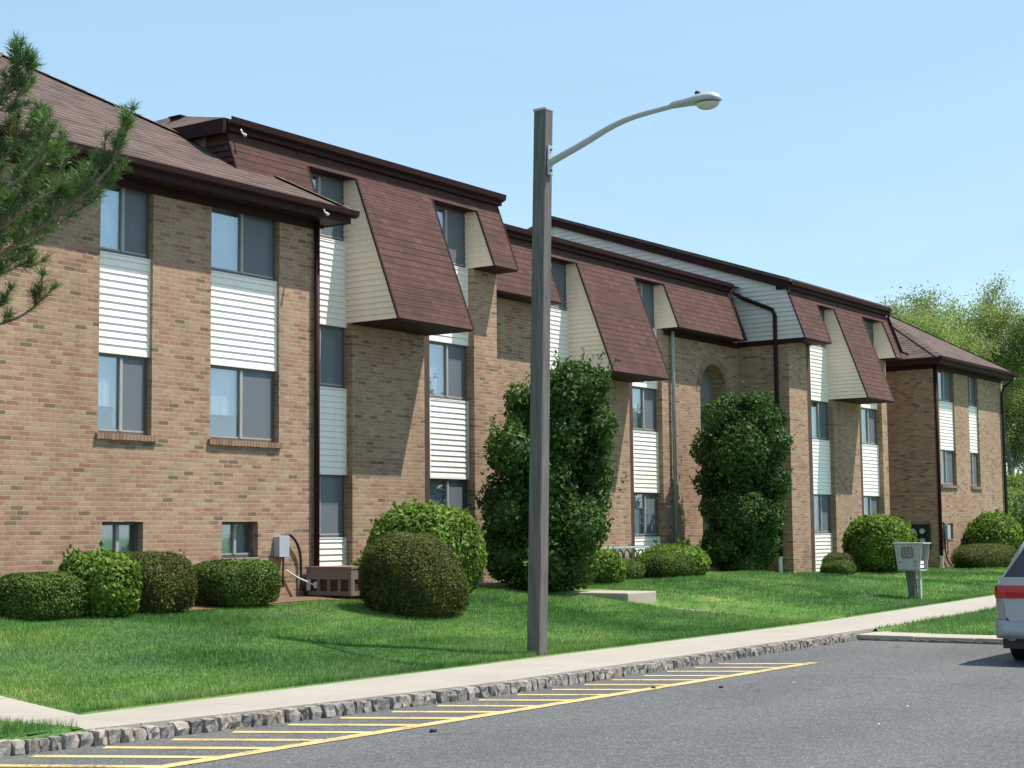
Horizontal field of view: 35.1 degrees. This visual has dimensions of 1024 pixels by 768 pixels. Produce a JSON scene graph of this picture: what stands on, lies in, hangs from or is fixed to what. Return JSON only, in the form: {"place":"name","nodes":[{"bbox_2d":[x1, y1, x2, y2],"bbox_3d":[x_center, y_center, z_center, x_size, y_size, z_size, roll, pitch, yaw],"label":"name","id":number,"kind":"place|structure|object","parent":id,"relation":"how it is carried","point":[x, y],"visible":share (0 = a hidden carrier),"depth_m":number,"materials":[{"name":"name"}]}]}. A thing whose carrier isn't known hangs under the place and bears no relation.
{"place":"outdoors","nodes":[
{"label":"outdoors","id":0,"kind":"place"},
{"bbox_2d":[0,696,78,721],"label":"path","id":1,"kind":"structure","parent":0,"point":[14,708],"depth_m":14.71,"materials":[{"name":"concrete"}]},
{"bbox_2d":[0,566,1006,736],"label":"lawn","id":2,"kind":"structure","parent":0,"point":[707,606],"depth_m":21.99,"materials":[{"name":"green plant"}]},
{"bbox_2d":[0,724,83,739],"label":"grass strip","id":3,"kind":"object","parent":2,"relation":"on","point":[57,732],"visible":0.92,"depth_m":13.32,"materials":[{"name":"green plant"}]},
{"bbox_2d":[0,30,141,327],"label":"pine tree","id":4,"kind":"object","parent":2,"relation":"on","point":[54,199],"visible":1,"depth_m":14.13,"materials":[{"name":"green plant"}]},
{"bbox_2d":[57,540,142,617],"bbox_3d":[-5.486,2.612,21.527,1.124,1.076,1.125,-4,-6,34],"label":"shrub","id":5,"kind":"object","parent":2,"relation":"on","point":[115,586],"visible":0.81,"depth_m":21.18,"materials":[{"name":"green plant"}]},
{"bbox_2d":[0,596,360,617],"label":"mulch bed","id":6,"kind":"object","parent":2,"relation":"on","point":[280,600],"visible":0.23,"depth_m":25.34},
{"bbox_2d":[0,566,90,620],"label":"shrub","id":7,"kind":"object","parent":6,"relation":"on","point":[42,596],"visible":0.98,"depth_m":20.55,"materials":[{"name":"green plant"}]},
{"bbox_2d":[122,549,197,613],"bbox_3d":[-5.065,2.788,22.702,1.148,0.975,1.231,-4,-6,34],"label":"shrub","id":8,"kind":"object","parent":6,"relation":"on","point":[168,583],"visible":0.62,"depth_m":22.41,"materials":[{"name":"green plant"}]},
{"bbox_2d":[192,555,282,607],"bbox_3d":[-4.121,2.961,24.159,1.159,0.858,1.326,-4,-6,34],"label":"shrub","id":9,"kind":"object","parent":6,"relation":"on","point":[245,583],"visible":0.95,"depth_m":23.73,"materials":[{"name":"green plant"}]},
{"bbox_2d":[305,565,364,599],"bbox_3d":[-2.726,3.320,26.624,0.980,0.655,0.910,-4,-6,34],"label":"air conditioner","id":10,"kind":"object","parent":2,"relation":"on","point":[338,581],"visible":0.65,"depth_m":26.25,"materials":[{"name":"brown metal"}]},
{"bbox_2d":[285,570,315,585],"bbox_3d":[-3.442,3.148,26.326,0.536,0.284,0.106,2,-6,-29],"label":"white cable","id":11,"kind":"object","parent":10,"relation":"attached to","point":[300,578],"visible":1,"depth_m":26.34,"materials":[{"name":"white plastic"}]},
{"bbox_2d":[350,550,364,564],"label":"shrub","id":12,"kind":"object","parent":2,"relation":"on","point":[357,562],"visible":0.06,"depth_m":27.50,"materials":[{"name":"green plant"}]},
{"bbox_2d":[357,530,470,618],"bbox_3d":[-1.524,3.062,24.842,1.712,1.671,1.688,-4,-6,34],"label":"shrub","id":13,"kind":"object","parent":2,"relation":"on","point":[412,574],"visible":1,"depth_m":24.29,"materials":[{"name":"green plant"}]},
{"bbox_2d":[365,496,488,595],"bbox_3d":[-1.438,2.824,27.025,2.119,1.955,2.050,-4,-6,34],"label":"shrub","id":14,"kind":"object","parent":2,"relation":"on","point":[459,531],"visible":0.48,"depth_m":26.55,"materials":[{"name":"green plant"}]},
{"bbox_2d":[0,52,1019,597],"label":"apartment building","id":15,"kind":"structure","parent":2,"relation":"on","point":[236,338],"depth_m":28.95,"materials":[{"name":"brick"}]},
{"bbox_2d":[102,522,137,553],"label":"window","id":16,"kind":"structure","parent":15,"relation":"in","point":[116,536],"depth_m":23.61,"materials":[{"name":"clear glass"}]},
{"bbox_2d":[98,353,146,434],"bbox_3d":[-5.748,0.158,23.733,0.078,1.170,1.020,-4,-6,34],"label":"window","id":17,"kind":"structure","parent":15,"relation":"in","point":[122,382],"depth_m":23.75,"materials":[{"name":"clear glass"}]},
{"bbox_2d":[100,184,148,258],"bbox_3d":[-5.774,-2.442,23.969,0.078,1.090,1.020,-4,-6,34],"label":"window","id":18,"kind":"structure","parent":15,"relation":"in","point":[124,230],"depth_m":23.99,"materials":[{"name":"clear glass"}]},
{"bbox_2d":[222,522,251,557],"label":"window","id":19,"kind":"structure","parent":15,"relation":"in","point":[236,536],"depth_m":25.57,"materials":[{"name":"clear glass"}]},
{"bbox_2d":[210,365,274,441],"bbox_3d":[-4.333,0.330,25.781,0.078,1.170,1.550,-4,-6,34],"label":"window","id":20,"kind":"structure","parent":15,"relation":"in","point":[241,399],"depth_m":25.78,"materials":[{"name":"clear glass"}]},
{"bbox_2d":[211,207,274,280],"bbox_3d":[-4.359,-2.270,26.017,0.078,1.090,1.550,-4,-6,34],"label":"window","id":21,"kind":"structure","parent":15,"relation":"in","point":[241,244],"depth_m":26.02,"materials":[{"name":"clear glass"}]},
{"bbox_2d":[274,533,307,594],"bbox_3d":[-3.565,2.928,26.273,0.135,1.020,0.744,-4,-6,34],"label":"electrical box","id":22,"kind":"object","parent":15,"relation":"attached to","point":[281,546],"visible":1,"depth_m":26.09,"materials":[{"name":"grey metal"}]},
{"bbox_2d":[310,172,343,241],"bbox_3d":[-3.440,-3.156,28.746,0.078,1.130,1.350,-4,-6,34],"label":"window","id":23,"kind":"structure","parent":15,"relation":"in","point":[330,188],"depth_m":29.01,"materials":[{"name":"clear glass"}]},
{"bbox_2d":[320,474,343,537],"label":"window","id":24,"kind":"structure","parent":15,"relation":"in","point":[331,486],"depth_m":28.55,"materials":[{"name":"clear glass"}]},
{"bbox_2d":[320,324,343,388],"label":"window","id":25,"kind":"structure","parent":15,"relation":"in","point":[331,337],"depth_m":28.78,"materials":[{"name":"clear glass"}]},
{"bbox_2d":[429,341,466,400],"bbox_3d":[-1.290,-0.243,31.579,0.078,1.100,1.280,-4,-6,34],"label":"window","id":26,"kind":"structure","parent":15,"relation":"in","point":[447,362],"depth_m":31.58,"materials":[{"name":"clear glass"}]},
{"bbox_2d":[430,478,466,511],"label":"window","id":27,"kind":"structure","parent":15,"relation":"in","point":[454,491],"depth_m":31.42,"materials":[{"name":"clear glass"}]},
{"bbox_2d":[435,205,464,267],"bbox_3d":[-1.316,-2.897,31.820,0.078,1.130,1.280,-4,-6,34],"label":"window","id":28,"kind":"structure","parent":15,"relation":"in","point":[452,222],"depth_m":32.05,"materials":[{"name":"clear glass"}]},
{"bbox_2d":[515,261,566,310],"bbox_3d":[0.692,-2.289,37.746,0.528,1.230,1.430,-4,-6,34],"label":"window","id":29,"kind":"structure","parent":15,"relation":"in","point":[558,269],"depth_m":37.97,"materials":[{"name":"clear glass"}]},
{"bbox_2d":[632,386,655,431],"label":"window","id":30,"kind":"structure","parent":15,"relation":"in","point":[644,399],"depth_m":40.84,"materials":[{"name":"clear glass"}]},
{"bbox_2d":[636,281,653,327],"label":"window","id":31,"kind":"structure","parent":15,"relation":"in","point":[646,290],"depth_m":41.36,"materials":[{"name":"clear glass"}]},
{"bbox_2d":[634,492,657,536],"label":"window","id":32,"kind":"structure","parent":15,"relation":"in","point":[645,504],"depth_m":40.60,"materials":[{"name":"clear glass"}]},
{"bbox_2d":[700,370,715,571],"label":"door","id":33,"kind":"structure","parent":15,"relation":"in","point":[706,394],"depth_m":44.11,"materials":[{"name":"grey glass"}]},
{"bbox_2d":[806,309,824,347],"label":"window","id":34,"kind":"structure","parent":15,"relation":"in","point":[821,310],"depth_m":46.60,"materials":[{"name":"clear glass"}]},
{"bbox_2d":[811,400,827,439],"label":"window","id":35,"kind":"structure","parent":15,"relation":"in","point":[818,409],"depth_m":46.03,"materials":[{"name":"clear glass"}]},
{"bbox_2d":[814,494,829,533],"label":"window","id":36,"kind":"structure","parent":15,"relation":"in","point":[821,502],"depth_m":45.77,"materials":[{"name":"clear glass"}]},
{"bbox_2d":[861,407,876,444],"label":"window","id":37,"kind":"structure","parent":15,"relation":"in","point":[868,416],"depth_m":49.01,"materials":[{"name":"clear glass"}]},
{"bbox_2d":[864,320,873,345],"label":"window","id":38,"kind":"structure","parent":15,"relation":"in","point":[869,325],"depth_m":49.56,"materials":[{"name":"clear glass"}]},
{"bbox_2d":[864,496,878,514],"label":"window","id":39,"kind":"structure","parent":15,"relation":"in","point":[870,502],"depth_m":48.79,"materials":[{"name":"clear glass"}]},
{"bbox_2d":[910,524,930,548],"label":"electric meter","id":40,"kind":"object","parent":15,"relation":"attached to","point":[923,532],"visible":0.59,"depth_m":51.03,"materials":[{"name":"black plastic"}]},
{"bbox_2d":[938,370,950,402],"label":"window","id":41,"kind":"structure","parent":15,"relation":"in","point":[944,382],"depth_m":52.58,"materials":[{"name":"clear glass"}]},
{"bbox_2d":[942,522,951,566],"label":"electrical box","id":42,"kind":"object","parent":15,"relation":"attached to","point":[947,532],"visible":1,"depth_m":51.33,"materials":[{"name":"grey metal"}]},
{"bbox_2d":[941,450,953,484],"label":"window","id":43,"kind":"structure","parent":15,"relation":"in","point":[947,470],"depth_m":52.34,"materials":[{"name":"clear glass"}]},
{"bbox_2d":[968,377,974,406],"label":"window","id":44,"kind":"structure","parent":15,"relation":"in","point":[971,388],"depth_m":54.72,"materials":[{"name":"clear glass"}]},
{"bbox_2d":[970,453,977,486],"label":"window","id":45,"kind":"structure","parent":15,"relation":"in","point":[973,456],"depth_m":54.48,"materials":[{"name":"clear glass"}]},
{"bbox_2d":[474,347,626,592],"bbox_3d":[0.698,1.652,30.760,3.005,4.810,2.947,-4,-6,34],"label":"tall shrub","id":46,"kind":"object","parent":2,"relation":"on","point":[578,506],"visible":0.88,"depth_m":30.29,"materials":[{"name":"green plant"}]},
{"bbox_2d":[476,582,655,602],"bbox_3d":[0.922,3.976,30.738,3.570,0.400,1.050,-4,-6,34],"label":"concrete landing","id":47,"kind":"object","parent":2,"relation":"on","point":[643,596],"visible":0.25,"depth_m":29.78,"materials":[{"name":"beige concrete"}]},
{"bbox_2d":[584,544,630,584],"bbox_3d":[1.847,3.722,33.289,1.086,0.923,0.999,-4,-6,34],"label":"shrub","id":48,"kind":"object","parent":2,"relation":"on","point":[612,570],"visible":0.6,"depth_m":32.96,"materials":[{"name":"green plant"}]},
{"bbox_2d":[599,546,648,559],"bbox_3d":[2.557,4.115,37.480,0.060,0.710,2.591,-4,-6,34],"label":"scroll railing","id":49,"kind":"object","parent":2,"relation":"on","point":[627,548],"visible":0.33,"depth_m":37.72,"materials":[{"name":"white metal"}]},
{"bbox_2d":[527,90,721,655],"bbox_3d":[1.412,-0.071,20.620,2.930,7.348,0.270,-4,-6,34],"label":"street lamp","id":50,"kind":"object","parent":2,"relation":"on","point":[545,160],"visible":1,"depth_m":21.23,"materials":[{"name":"metal"}]},
{"bbox_2d":[622,554,646,578],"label":"shrub","id":51,"kind":"object","parent":2,"relation":"on","point":[635,569],"visible":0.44,"depth_m":34.58,"materials":[{"name":"green plant"}]},
{"bbox_2d":[632,550,696,577],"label":"shrub","id":52,"kind":"object","parent":2,"relation":"on","point":[660,564],"visible":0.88,"depth_m":35.15,"materials":[{"name":"green plant"}]},
{"bbox_2d":[637,535,711,575],"bbox_3d":[3.798,3.991,37.371,1.665,1.044,1.801,-4,-6,34],"label":"shrub","id":53,"kind":"object","parent":2,"relation":"on","point":[700,556],"visible":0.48,"depth_m":36.95,"materials":[{"name":"green plant"}]},
{"bbox_2d":[689,381,796,571],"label":"tall shrub","id":54,"kind":"object","parent":2,"relation":"on","point":[743,449],"visible":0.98,"depth_m":40.34,"materials":[{"name":"green plant"}]},
{"bbox_2d":[820,559,856,574],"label":"shrub","id":55,"kind":"object","parent":2,"relation":"on","point":[837,566],"visible":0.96,"depth_m":42.28,"materials":[{"name":"green plant"}]},
{"bbox_2d":[822,552,857,567],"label":"shrub","id":56,"kind":"object","parent":2,"relation":"on","point":[841,556],"visible":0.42,"depth_m":43.68,"materials":[{"name":"green plant"}]},
{"bbox_2d":[840,508,918,572],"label":"shrub","id":57,"kind":"object","parent":2,"relation":"on","point":[868,540],"visible":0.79,"depth_m":43.80,"materials":[{"name":"green plant"}]},
{"bbox_2d":[892,542,930,598],"bbox_3d":[8.370,3.952,33.894,0.680,1.267,0.484,-4,-6,34],"label":"flyer box","id":58,"kind":"object","parent":2,"relation":"on","point":[911,558],"visible":0.99,"depth_m":33.78,"materials":[{"name":"metal"}]},
{"bbox_2d":[884,280,955,334],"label":"leafy tree","id":59,"kind":"object","parent":2,"relation":"on","point":[919,300],"visible":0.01,"depth_m":101.64,"materials":[{"name":"green plant"}]},
{"bbox_2d":[891,296,965,356],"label":"leafy tree","id":60,"kind":"object","parent":2,"relation":"on","point":[926,327],"visible":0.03,"depth_m":86.03,"materials":[{"name":"green plant"}]},
{"bbox_2d":[874,284,1001,362],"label":"leafy tree","id":61,"kind":"object","parent":2,"relation":"on","point":[984,349],"visible":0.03,"depth_m":97.16,"materials":[{"name":"green plant"}]},
{"bbox_2d":[933,316,988,355],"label":"leafy tree","id":62,"kind":"object","parent":2,"relation":"on","point":[968,346],"visible":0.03,"depth_m":92.72,"materials":[{"name":"green plant"}]},
{"bbox_2d":[935,286,1021,387],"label":"leafy tree","id":63,"kind":"object","parent":2,"relation":"on","point":[952,305],"depth_m":109.73,"materials":[{"name":"green plant"}]},
{"bbox_2d":[941,290,1023,432],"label":"leafy tree","id":64,"kind":"object","parent":2,"relation":"on","point":[1015,339],"visible":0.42,"depth_m":101.57,"materials":[{"name":"green plant"}]},
{"bbox_2d":[951,543,1016,568],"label":"shrub","id":65,"kind":"object","parent":2,"relation":"on","point":[985,555],"visible":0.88,"depth_m":49.82,"materials":[{"name":"green plant"}]},
{"bbox_2d":[949,270,1023,474],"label":"leafy tree","id":66,"kind":"object","parent":2,"relation":"on","point":[1014,438],"visible":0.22,"depth_m":103.19,"materials":[{"name":"green plant"}]},
{"bbox_2d":[964,508,1023,553],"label":"shrub","id":67,"kind":"object","parent":2,"relation":"on","point":[996,526],"visible":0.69,"depth_m":52.13,"materials":[{"name":"green plant"}]},
{"bbox_2d":[1004,371,1023,473],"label":"leafy tree","id":68,"kind":"object","parent":2,"relation":"on","point":[1019,463],"visible":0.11,"depth_m":105.96,"materials":[{"name":"green plant"}]},
{"bbox_2d":[1007,483,1023,530],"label":"undergrowth bush","id":69,"kind":"object","parent":2,"relation":"on","point":[1016,503],"visible":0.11,"depth_m":87.03,"materials":[{"name":"green plant"}]},
{"bbox_2d":[1007,465,1023,535],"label":"undergrowth bush","id":70,"kind":"object","parent":2,"relation":"on","point":[1013,479],"visible":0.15,"depth_m":91.53,"materials":[{"name":"green plant"}]},
{"bbox_2d":[27,595,995,731],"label":"sidewalk","id":71,"kind":"structure","parent":0,"point":[428,681],"depth_m":18.65,"materials":[{"name":"concrete"}]},
{"bbox_2d":[0,640,1023,767],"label":"parking lot","id":72,"kind":"structure","parent":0,"point":[834,705],"depth_m":14.49,"materials":[{"name":"grey asphalt"}]},
{"bbox_2d":[0,662,815,767],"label":"road marking","id":73,"kind":"object","parent":72,"relation":"on","point":[362,733],"visible":1,"depth_m":14.61,"materials":[{"name":"yellow paint"}]},
{"bbox_2d":[0,633,856,756],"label":"stone kerb","id":74,"kind":"structure","parent":72,"relation":"on","point":[94,737],"depth_m":15.91,"materials":[{"name":"stone"}]},
{"bbox_2d":[856,631,1002,644],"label":"concrete kerb","id":75,"kind":"structure","parent":72,"relation":"on","point":[929,637],"depth_m":24.88,"materials":[{"name":"concrete"}]},
{"bbox_2d":[995,537,1023,659],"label":"minivan","id":76,"kind":"object","parent":72,"relation":"on","point":[1009,597],"visible":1,"depth_m":20.61,"materials":[{"name":"silver metal"}]},
{"bbox_2d":[0,0,1023,474],"label":"sky","id":77,"kind":"structure","parent":0,"point":[862,149],"materials":[{"name":"blue"}]},
{"bbox_2d":[659,606,827,620],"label":"path","id":78,"kind":"structure","parent":0,"point":[704,610],"depth_m":29.84,"materials":[{"name":"concrete"}]}
]}

